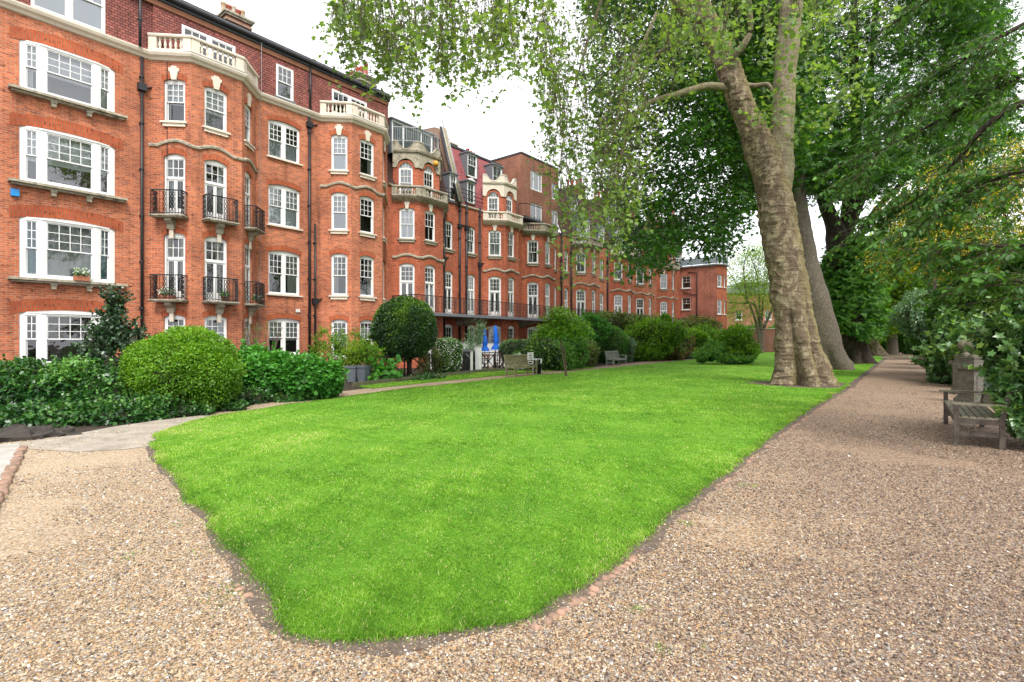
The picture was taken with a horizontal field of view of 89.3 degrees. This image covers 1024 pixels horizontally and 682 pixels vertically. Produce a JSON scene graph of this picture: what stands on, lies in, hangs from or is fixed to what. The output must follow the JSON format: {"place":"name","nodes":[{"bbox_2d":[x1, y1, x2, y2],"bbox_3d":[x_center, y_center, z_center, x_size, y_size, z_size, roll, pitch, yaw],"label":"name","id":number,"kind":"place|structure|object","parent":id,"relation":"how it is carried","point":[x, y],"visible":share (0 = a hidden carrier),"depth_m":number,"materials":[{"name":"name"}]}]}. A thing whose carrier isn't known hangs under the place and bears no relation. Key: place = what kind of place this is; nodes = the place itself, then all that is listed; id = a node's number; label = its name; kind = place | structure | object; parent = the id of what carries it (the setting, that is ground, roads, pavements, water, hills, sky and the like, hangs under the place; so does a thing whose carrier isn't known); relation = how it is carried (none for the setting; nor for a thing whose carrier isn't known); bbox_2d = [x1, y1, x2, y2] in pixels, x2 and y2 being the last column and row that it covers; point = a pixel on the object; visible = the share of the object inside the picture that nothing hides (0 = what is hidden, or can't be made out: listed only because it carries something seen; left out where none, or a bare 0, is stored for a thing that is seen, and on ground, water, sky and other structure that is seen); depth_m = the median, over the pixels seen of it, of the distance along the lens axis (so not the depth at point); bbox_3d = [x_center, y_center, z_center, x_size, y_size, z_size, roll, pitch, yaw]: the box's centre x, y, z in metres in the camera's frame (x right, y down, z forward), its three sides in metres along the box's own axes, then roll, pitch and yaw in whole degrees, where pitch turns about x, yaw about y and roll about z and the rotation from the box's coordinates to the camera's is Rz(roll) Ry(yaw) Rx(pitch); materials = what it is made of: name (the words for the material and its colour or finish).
{"place":"outdoors","nodes":[
{"label":"outdoors","id":0,"kind":"place"},
{"bbox_2d":[0,443,19,479],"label":"stone pavement","id":1,"kind":"structure","parent":0,"point":[7,451],"depth_m":6.99,"materials":[{"name":"beige stone"}]},
{"bbox_2d":[0,360,653,442],"bbox_3d":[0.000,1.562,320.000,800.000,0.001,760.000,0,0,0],"label":"ground","id":2,"kind":"structure","parent":0,"point":[347,387],"depth_m":16.69,"materials":[{"name":"brown soil"}]},
{"bbox_2d":[0,423,43,441],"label":"rock","id":3,"kind":"object","parent":2,"relation":"on","point":[14,432],"visible":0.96,"depth_m":8.07,"materials":[{"name":"grey stone"}]},
{"bbox_2d":[0,347,132,405],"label":"ivy hedge","id":4,"kind":"object","parent":2,"relation":"on","point":[24,379],"visible":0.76,"depth_m":10.86,"materials":[{"name":"green plant"}]},
{"bbox_2d":[0,386,181,427],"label":"ivy mound","id":5,"kind":"object","parent":2,"relation":"on","point":[124,409],"visible":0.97,"depth_m":9.67,"materials":[{"name":"green plant"}]},
{"bbox_2d":[6,415,210,451],"bbox_3d":[-6.650,1.544,9.037,2.741,0.001,3.652,0,0,0],"label":"worn apron","id":6,"kind":"object","parent":2,"relation":"on","point":[113,432],"visible":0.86,"depth_m":8.12,"materials":[{"name":"concrete"}]},
{"bbox_2d":[70,282,156,368],"bbox_3d":[-9.173,0.099,11.950,1.567,2.939,1.540,0,0,-40],"label":"holly shrub","id":7,"kind":"object","parent":2,"relation":"on","point":[112,333],"visible":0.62,"depth_m":11.82,"materials":[{"name":"green plant"}]},
{"bbox_2d":[117,325,247,409],"bbox_3d":[-7.358,0.609,11.663,2.591,1.977,2.332,0,0,-16],"label":"rounded bush","id":8,"kind":"object","parent":2,"relation":"on","point":[180,362],"visible":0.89,"depth_m":10.97,"materials":[{"name":"green plant"}]},
{"bbox_2d":[0,0,390,369],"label":"mansion block","id":9,"kind":"structure","parent":2,"relation":"on","point":[198,159],"depth_m":20.63,"materials":[{"name":"red brick"}]},
{"bbox_2d":[19,310,103,362],"bbox_3d":[-16.047,-0.165,18.734,0.780,2.070,2.700,0,0,39],"label":"window","id":10,"kind":"structure","parent":9,"relation":"in","point":[44,334],"depth_m":18.38,"materials":[{"name":"white paint"}]},
{"bbox_2d":[7,217,127,291],"bbox_3d":[-15.795,-3.096,18.555,0.505,2.572,3.260,0,0,39],"label":"window","id":11,"kind":"structure","parent":9,"relation":"in","point":[50,249],"depth_m":18.53,"materials":[{"name":"white paint"}]},
{"bbox_2d":[7,126,127,202],"bbox_3d":[-15.968,-6.305,18.696,0.950,2.470,3.260,0,0,39],"label":"window","id":12,"kind":"structure","parent":9,"relation":"in","point":[53,161],"depth_m":18.64,"materials":[{"name":"white paint"}]},
{"bbox_2d":[7,40,127,120],"bbox_3d":[-15.968,-9.325,18.696,0.950,2.270,3.260,0,0,39],"label":"window","id":13,"kind":"structure","parent":9,"relation":"in","point":[56,76],"depth_m":18.63,"materials":[{"name":"white paint"}]},
{"bbox_2d":[31,0,104,32],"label":"window","id":14,"kind":"structure","parent":9,"relation":"in","point":[88,13],"depth_m":18.90,"materials":[{"name":"white paint"}]},
{"bbox_2d":[159,80,187,126],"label":"window","id":15,"kind":"structure","parent":9,"relation":"in","point":[174,89],"depth_m":20.69,"materials":[{"name":"white paint"}]},
{"bbox_2d":[165,233,184,298],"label":"window","id":16,"kind":"structure","parent":9,"relation":"in","point":[174,247],"depth_m":20.68,"materials":[{"name":"white paint"}]},
{"bbox_2d":[165,154,184,214],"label":"window","id":17,"kind":"structure","parent":9,"relation":"in","point":[174,163],"depth_m":20.68,"materials":[{"name":"white paint"}]},
{"bbox_2d":[182,24,234,66],"bbox_3d":[-13.118,-12.490,22.268,0.624,1.520,2.140,0,0,39],"label":"window","id":18,"kind":"structure","parent":9,"relation":"in","point":[186,30],"depth_m":22.36,"materials":[{"name":"white paint"}]},
{"bbox_2d":[204,316,226,340],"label":"window","id":19,"kind":"structure","parent":9,"relation":"in","point":[210,322],"depth_m":21.68,"materials":[{"name":"white paint"}]},
{"bbox_2d":[204,237,226,300],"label":"window","id":20,"kind":"structure","parent":9,"relation":"in","point":[215,253],"depth_m":21.66,"materials":[{"name":"white paint"}]},
{"bbox_2d":[204,160,226,220],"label":"window","id":21,"kind":"structure","parent":9,"relation":"in","point":[215,173],"depth_m":21.66,"materials":[{"name":"white paint"}]},
{"bbox_2d":[202,87,230,137],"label":"window","id":22,"kind":"structure","parent":9,"relation":"in","point":[215,101],"depth_m":21.55,"materials":[{"name":"white paint"}]},
{"bbox_2d":[268,318,299,354],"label":"window","id":23,"kind":"structure","parent":9,"relation":"in","point":[289,339],"depth_m":25.00,"materials":[{"name":"white paint"}]},
{"bbox_2d":[266,251,302,296],"bbox_3d":[-11.083,-3.280,24.930,0.805,2.280,1.760,0,0,39],"label":"window","id":24,"kind":"structure","parent":9,"relation":"in","point":[283,266],"depth_m":25.07,"materials":[{"name":"white paint"}]},
{"bbox_2d":[266,185,302,230],"bbox_3d":[-10.893,-6.400,24.776,0.315,2.040,1.760,0,0,39],"label":"window","id":25,"kind":"structure","parent":9,"relation":"in","point":[283,201],"depth_m":24.78,"materials":[{"name":"white paint"}]},
{"bbox_2d":[266,120,302,165],"bbox_3d":[-11.083,-9.560,24.930,0.805,2.000,1.760,0,0,39],"label":"window","id":26,"kind":"structure","parent":9,"relation":"in","point":[283,139],"depth_m":24.92,"materials":[{"name":"white paint"}]},
{"bbox_2d":[274,63,295,103],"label":"window","id":27,"kind":"structure","parent":9,"relation":"in","point":[284,76],"depth_m":25.03,"materials":[{"name":"white paint"}]},
{"bbox_2d":[329,254,348,299],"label":"window","id":28,"kind":"structure","parent":9,"relation":"in","point":[338,261],"depth_m":26.46,"materials":[{"name":"white paint"}]},
{"bbox_2d":[329,193,348,233],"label":"window","id":29,"kind":"structure","parent":9,"relation":"in","point":[338,200],"depth_m":26.41,"materials":[{"name":"white paint"}]},
{"bbox_2d":[329,135,348,174],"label":"window","id":30,"kind":"structure","parent":9,"relation":"in","point":[338,143],"depth_m":26.40,"materials":[{"name":"white paint"}]},
{"bbox_2d":[332,89,366,118],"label":"window","id":31,"kind":"structure","parent":9,"relation":"in","point":[336,95],"depth_m":27.58,"materials":[{"name":"white paint"}]},
{"bbox_2d":[358,256,376,300],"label":"window","id":32,"kind":"structure","parent":9,"relation":"in","point":[366,262],"depth_m":27.41,"materials":[{"name":"white paint"}]},
{"bbox_2d":[358,196,376,237],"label":"window","id":33,"kind":"structure","parent":9,"relation":"in","point":[366,203],"depth_m":27.56,"materials":[{"name":"white paint"}]},
{"bbox_2d":[358,139,376,180],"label":"window","id":34,"kind":"structure","parent":9,"relation":"in","point":[366,148],"depth_m":27.41,"materials":[{"name":"white paint"}]},
{"bbox_2d":[148,392,249,418],"bbox_3d":[-6.842,1.321,11.028,1.415,0.581,2.330,0,0,44],"label":"ivy skirt","id":35,"kind":"object","parent":2,"relation":"on","point":[194,409],"visible":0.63,"depth_m":10.79,"materials":[{"name":"green plant"}]},
{"bbox_2d":[238,381,317,404],"bbox_3d":[-6.160,1.291,13.158,2.269,0.626,1.511,0,0,0],"label":"greenery","id":36,"kind":"object","parent":2,"relation":"on","point":[253,395],"visible":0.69,"depth_m":12.91,"materials":[{"name":"green plant"}]},
{"bbox_2d":[233,338,349,399],"bbox_3d":[-6.131,0.784,13.996,3.356,1.719,2.196,0,0,0],"label":"broadleaf bush","id":37,"kind":"object","parent":2,"relation":"on","point":[302,373],"visible":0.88,"depth_m":13.37,"materials":[{"name":"green plant"}]},
{"bbox_2d":[345,365,357,381],"bbox_3d":[-5.965,1.230,19.458,0.459,0.620,0.459,0,0,11],"label":"square planter","id":38,"kind":"object","parent":2,"relation":"on","point":[352,375],"visible":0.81,"depth_m":19.28,"materials":[{"name":"grey metal"}]},
{"bbox_2d":[341,340,364,365],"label":"potted shrub","id":39,"kind":"object","parent":38,"relation":"in","point":[352,356],"visible":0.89,"depth_m":19.38,"materials":[{"name":"green plant"}]},
{"bbox_2d":[307,324,412,368],"bbox_3d":[-6.340,0.418,21.790,4.424,2.304,2.315,0,0,0],"label":"light shrub","id":40,"kind":"object","parent":2,"relation":"on","point":[338,343],"visible":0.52,"depth_m":21.51,"materials":[{"name":"green plant"}]},
{"bbox_2d":[355,365,371,381],"bbox_3d":[-5.542,1.220,19.408,0.479,0.640,0.479,0,0,25],"label":"square planter","id":41,"kind":"object","parent":2,"relation":"on","point":[363,372],"visible":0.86,"depth_m":19.25,"materials":[{"name":"grey metal"}]},
{"bbox_2d":[357,338,382,375],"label":"potted shrub","id":42,"kind":"object","parent":41,"relation":"in","point":[373,352],"visible":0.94,"depth_m":19.35,"materials":[{"name":"green plant"}]},
{"bbox_2d":[364,354,403,380],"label":"leaf plant","id":43,"kind":"object","parent":2,"relation":"on","point":[380,371],"visible":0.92,"depth_m":19.31,"materials":[{"name":"green plant"}]},
{"bbox_2d":[369,294,437,376],"bbox_3d":[-4.616,-0.227,22.232,2.951,3.560,2.946,0,0,0],"label":"ball tree","id":44,"kind":"object","parent":2,"relation":"on","point":[404,326],"visible":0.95,"depth_m":21.28,"materials":[{"name":"green plant"}]},
{"bbox_2d":[387,115,482,367],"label":"terraced house","id":45,"kind":"structure","parent":2,"relation":"on","point":[424,201],"depth_m":30.47,"materials":[{"name":"red brick"}]},
{"bbox_2d":[399,159,412,193],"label":"window","id":46,"kind":"structure","parent":45,"relation":"in","point":[405,170],"depth_m":30.15,"materials":[{"name":"white paint"}]},
{"bbox_2d":[397,208,415,242],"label":"window","id":47,"kind":"structure","parent":45,"relation":"in","point":[406,216],"depth_m":29.94,"materials":[{"name":"white glass"}]},
{"bbox_2d":[399,263,414,296],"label":"window","id":48,"kind":"structure","parent":45,"relation":"in","point":[406,270],"depth_m":29.90,"materials":[{"name":"white paint"}]},
{"bbox_2d":[425,265,434,310],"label":"window","id":49,"kind":"structure","parent":45,"relation":"in","point":[429,270],"depth_m":30.80,"materials":[{"name":"white paint"}]},
{"bbox_2d":[424,210,437,245],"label":"window","id":50,"kind":"structure","parent":45,"relation":"in","point":[429,216],"depth_m":30.83,"materials":[{"name":"white paint"}]},
{"bbox_2d":[430,336,463,373],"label":"flowering hedge","id":51,"kind":"object","parent":2,"relation":"on","point":[451,348],"visible":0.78,"depth_m":23.80,"materials":[{"name":"green plant"}]},
{"bbox_2d":[359,367,593,388],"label":"verge","id":52,"kind":"structure","parent":2,"relation":"on","point":[390,383],"depth_m":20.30,"materials":[{"name":"green plant"}]},
{"bbox_2d":[353,368,513,387],"bbox_3d":[-1.351,1.465,24.559,1.068,0.170,16.670,0,0,31],"label":"timber edging","id":53,"kind":"object","parent":52,"relation":"on","point":[358,384],"visible":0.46,"depth_m":20.07,"materials":[{"name":"brown wood"}]},
{"bbox_2d":[449,109,539,341],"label":"terraced house","id":54,"kind":"structure","parent":2,"relation":"on","point":[490,231],"depth_m":35.79,"materials":[{"name":"red brick"}]},
{"bbox_2d":[489,276,500,315],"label":"window","id":55,"kind":"structure","parent":54,"relation":"in","point":[494,281],"depth_m":35.92,"materials":[{"name":"white paint"}]},
{"bbox_2d":[487,230,502,258],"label":"window","id":56,"kind":"structure","parent":54,"relation":"in","point":[494,236],"depth_m":35.94,"materials":[{"name":"white paint"}]},
{"bbox_2d":[497,338,537,360],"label":"clipped hedge","id":57,"kind":"object","parent":2,"relation":"on","point":[511,345],"visible":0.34,"depth_m":28.68,"materials":[{"name":"green plant"}]},
{"bbox_2d":[492,151,581,341],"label":"terraced house","id":58,"kind":"structure","parent":2,"relation":"on","point":[538,284],"depth_m":39.87,"materials":[{"name":"red brick"}]},
{"bbox_2d":[527,282,537,317],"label":"window","id":59,"kind":"structure","parent":58,"relation":"in","point":[532,287],"depth_m":39.29,"materials":[{"name":"white paint"}]},
{"bbox_2d":[520,334,566,369],"bbox_3d":[1.472,0.556,26.877,2.432,2.190,2.016,0,0,-29],"label":"dark laurel","id":60,"kind":"object","parent":2,"relation":"on","point":[544,349],"visible":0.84,"depth_m":26.46,"materials":[{"name":"green plant"}]},
{"bbox_2d":[548,334,591,370],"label":"laurel bush","id":61,"kind":"object","parent":2,"relation":"on","point":[575,351],"visible":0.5,"depth_m":28.23,"materials":[{"name":"green plant"}]},
{"bbox_2d":[528,555,636,630],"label":"brick kerb","id":62,"kind":"structure","parent":2,"relation":"on","point":[575,601],"depth_m":3.11,"materials":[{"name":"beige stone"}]},
{"bbox_2d":[551,308,613,353],"bbox_3d":[4.595,-0.356,34.517,3.415,3.852,6.429,0,0,26],"label":"border shrub","id":63,"kind":"object","parent":2,"relation":"on","point":[600,328],"visible":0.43,"depth_m":35.45,"materials":[{"name":"green plant"}]},
{"bbox_2d":[558,179,619,319],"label":"terraced house","id":64,"kind":"structure","parent":2,"relation":"on","point":[593,296],"depth_m":44.75,"materials":[{"name":"red brick"}]},
{"bbox_2d":[596,325,629,362],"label":"border shrub","id":65,"kind":"object","parent":2,"relation":"on","point":[615,341],"visible":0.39,"depth_m":36.25,"materials":[{"name":"green plant"}]},
{"bbox_2d":[589,190,648,317],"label":"terraced house","id":66,"kind":"structure","parent":2,"relation":"on","point":[622,297],"depth_m":49.94,"materials":[{"name":"red brick"}]},
{"bbox_2d":[593,307,650,332],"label":"border shrub","id":67,"kind":"object","parent":2,"relation":"on","point":[624,317],"visible":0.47,"depth_m":43.44,"materials":[{"name":"green plant"}]},
{"bbox_2d":[623,211,671,320],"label":"terraced house","id":68,"kind":"structure","parent":2,"relation":"on","point":[645,298],"depth_m":53.81,"materials":[{"name":"red brick"}]},
{"bbox_2d":[623,312,690,361],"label":"border shrub","id":69,"kind":"object","parent":2,"relation":"on","point":[656,336],"visible":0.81,"depth_m":40.10,"materials":[{"name":"green plant"}]},
{"bbox_2d":[644,213,693,322],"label":"terraced house","id":70,"kind":"structure","parent":2,"relation":"on","point":[668,292],"depth_m":58.49,"materials":[{"name":"red brick"}]},
{"bbox_2d":[658,329,696,360],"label":"border shrub","id":71,"kind":"object","parent":2,"relation":"on","point":[687,344],"visible":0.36,"depth_m":42.00,"materials":[{"name":"green plant"}]},
{"bbox_2d":[663,211,729,332],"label":"end wing","id":72,"kind":"structure","parent":2,"relation":"on","point":[703,290],"depth_m":61.88,"materials":[{"name":"red brick"}]},
{"bbox_2d":[675,313,725,334],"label":"border shrub","id":73,"kind":"object","parent":2,"relation":"on","point":[691,322],"visible":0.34,"depth_m":53.91,"materials":[{"name":"green plant"}]},
{"bbox_2d":[683,322,720,347],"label":"border shrub","id":74,"kind":"object","parent":2,"relation":"on","point":[703,334],"visible":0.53,"depth_m":47.54,"materials":[{"name":"green plant"}]},
{"bbox_2d":[887,287,931,340],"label":"path shrub","id":75,"kind":"object","parent":2,"relation":"on","point":[906,315],"visible":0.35,"depth_m":42.05,"materials":[{"name":"green plant"}]},
{"bbox_2d":[804,0,1023,336],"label":"overhanging tree","id":76,"kind":"object","parent":2,"relation":"on","point":[967,188],"visible":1,"depth_m":8.04,"materials":[{"name":"green plant"}]},
{"bbox_2d":[901,296,950,355],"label":"path shrub","id":77,"kind":"object","parent":2,"relation":"on","point":[910,341],"visible":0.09,"depth_m":43.37,"materials":[{"name":"green plant"}]},
{"bbox_2d":[846,130,1023,289],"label":"tree","id":78,"kind":"object","parent":2,"relation":"on","point":[986,233],"visible":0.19,"depth_m":19.57,"materials":[{"name":"green plant"}]},
{"bbox_2d":[903,302,989,384],"bbox_3d":[16.004,0.142,18.086,3.129,3.202,5.166,0,0,22],"label":"path shrub","id":79,"kind":"object","parent":2,"relation":"on","point":[941,352],"visible":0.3,"depth_m":18.83,"materials":[{"name":"green plant"}]},
{"bbox_2d":[884,102,1023,291],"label":"tree","id":80,"kind":"object","parent":2,"relation":"on","point":[935,283],"visible":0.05,"depth_m":44.62,"materials":[{"name":"green plant"}]},
{"bbox_2d":[924,239,1023,322],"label":"path shrub","id":81,"kind":"object","parent":2,"relation":"on","point":[1003,267],"visible":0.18,"depth_m":21.96,"materials":[{"name":"green plant"}]},
{"bbox_2d":[961,290,1023,442],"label":"spiny shrub","id":82,"kind":"object","parent":2,"relation":"on","point":[998,343],"visible":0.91,"depth_m":7.46,"materials":[{"name":"green plant"}]},
{"bbox_2d":[0,353,1023,681],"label":"gravel path","id":83,"kind":"structure","parent":0,"point":[26,529],"depth_m":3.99,"materials":[{"name":"beige gravel"}]},
{"bbox_2d":[0,446,27,506],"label":"brick kerb","id":84,"kind":"structure","parent":83,"relation":"on","point":[8,473],"depth_m":6.03,"materials":[{"name":"beige brick"}]},
{"bbox_2d":[504,354,538,375],"bbox_3d":[0.413,1.057,23.104,0.731,0.926,1.610,0,0,39],"label":"garden bench","id":85,"kind":"object","parent":83,"relation":"on","point":[511,361],"visible":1,"depth_m":23.11,"materials":[{"name":"brown wood"}]},
{"bbox_2d":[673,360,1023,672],"bbox_3d":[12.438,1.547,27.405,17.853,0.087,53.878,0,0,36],"label":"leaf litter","id":86,"kind":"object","parent":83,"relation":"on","point":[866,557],"visible":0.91,"depth_m":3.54,"materials":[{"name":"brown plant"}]},
{"bbox_2d":[864,221,948,354],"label":"tree","id":87,"kind":"object","parent":83,"relation":"on","point":[891,337],"visible":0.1,"depth_m":56.16,"materials":[{"name":"green plant"}]},
{"bbox_2d":[952,341,984,402],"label":"stone pier","id":88,"kind":"structure","parent":83,"relation":"on","point":[969,380],"depth_m":12.79,"materials":[{"name":"beige stone"}]},
{"bbox_2d":[939,386,1013,449],"bbox_3d":[7.547,1.087,8.512,0.731,0.926,2.512,0,0,37],"label":"garden bench","id":89,"kind":"object","parent":83,"relation":"on","point":[980,411],"visible":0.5,"depth_m":7.67,"materials":[{"name":"grey wood"}]},
{"bbox_2d":[144,352,882,649],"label":"lawn","id":90,"kind":"structure","parent":0,"point":[765,356],"depth_m":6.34,"materials":[{"name":"green plant"}]},
{"bbox_2d":[529,304,594,375],"bbox_3d":[2.217,-0.045,22.638,3.011,3.202,2.060,0,0,0],"label":"sapling","id":91,"kind":"object","parent":90,"relation":"on","point":[567,328],"visible":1,"depth_m":22.31,"materials":[{"name":"green plant"}]},
{"bbox_2d":[561,0,854,369],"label":"grey trunk tree","id":92,"kind":"object","parent":90,"relation":"on","point":[707,119],"visible":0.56,"depth_m":23.04,"materials":[{"name":"green plant"}]},
{"bbox_2d":[689,340,755,364],"bbox_3d":[13.923,0.754,34.465,4.302,1.669,2.782,0,0,0],"label":"island shrub","id":93,"kind":"object","parent":90,"relation":"on","point":[714,352],"visible":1,"depth_m":33.99,"materials":[{"name":"green plant"}]},
{"bbox_2d":[713,319,763,359],"bbox_3d":[15.701,0.019,35.849,3.122,3.137,3.122,0,0,0],"label":"island shrub","id":94,"kind":"object","parent":90,"relation":"on","point":[738,338],"visible":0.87,"depth_m":35.34,"materials":[{"name":"green plant"}]},
{"bbox_2d":[713,226,772,352],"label":"tree","id":95,"kind":"object","parent":90,"relation":"on","point":[760,326],"visible":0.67,"depth_m":65.70,"materials":[{"name":"green plant"}]},
{"bbox_2d":[747,381,855,387],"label":"tree soil","id":96,"kind":"object","parent":90,"relation":"on","point":[768,383],"visible":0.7,"depth_m":17.83,"materials":[{"name":"brown soil"}]},
{"bbox_2d":[311,0,905,386],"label":"plane tree","id":97,"kind":"object","parent":96,"relation":"on","point":[801,358],"visible":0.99,"depth_m":13.92,"materials":[{"name":"green plant"}]},
{"bbox_2d":[699,0,1023,363],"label":"chestnut tree","id":98,"kind":"object","parent":90,"relation":"on","point":[854,298],"visible":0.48,"depth_m":31.06,"materials":[{"name":"green plant"}]},
{"bbox_2d":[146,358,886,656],"bbox_3d":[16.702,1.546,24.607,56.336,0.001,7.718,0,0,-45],"label":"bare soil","id":99,"kind":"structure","parent":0,"point":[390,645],"depth_m":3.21,"materials":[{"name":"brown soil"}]},
{"bbox_2d":[184,0,1023,284],"label":"sky","id":100,"kind":"structure","parent":0,"point":[506,128],"materials":[{"name":"white"}]},
{"bbox_2d":[727,282,774,327],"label":"brick house","id":101,"kind":"structure","parent":0,"point":[771,319],"depth_m":97.61,"materials":[{"name":"brick"}]},
{"label":"patio","id":102,"kind":"structure","parent":0,"visible":0},
{"bbox_2d":[463,319,488,349],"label":"patio shrub","id":103,"kind":"object","parent":102,"relation":"on","point":[477,334],"visible":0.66,"depth_m":28.39,"materials":[{"name":"green plant"}]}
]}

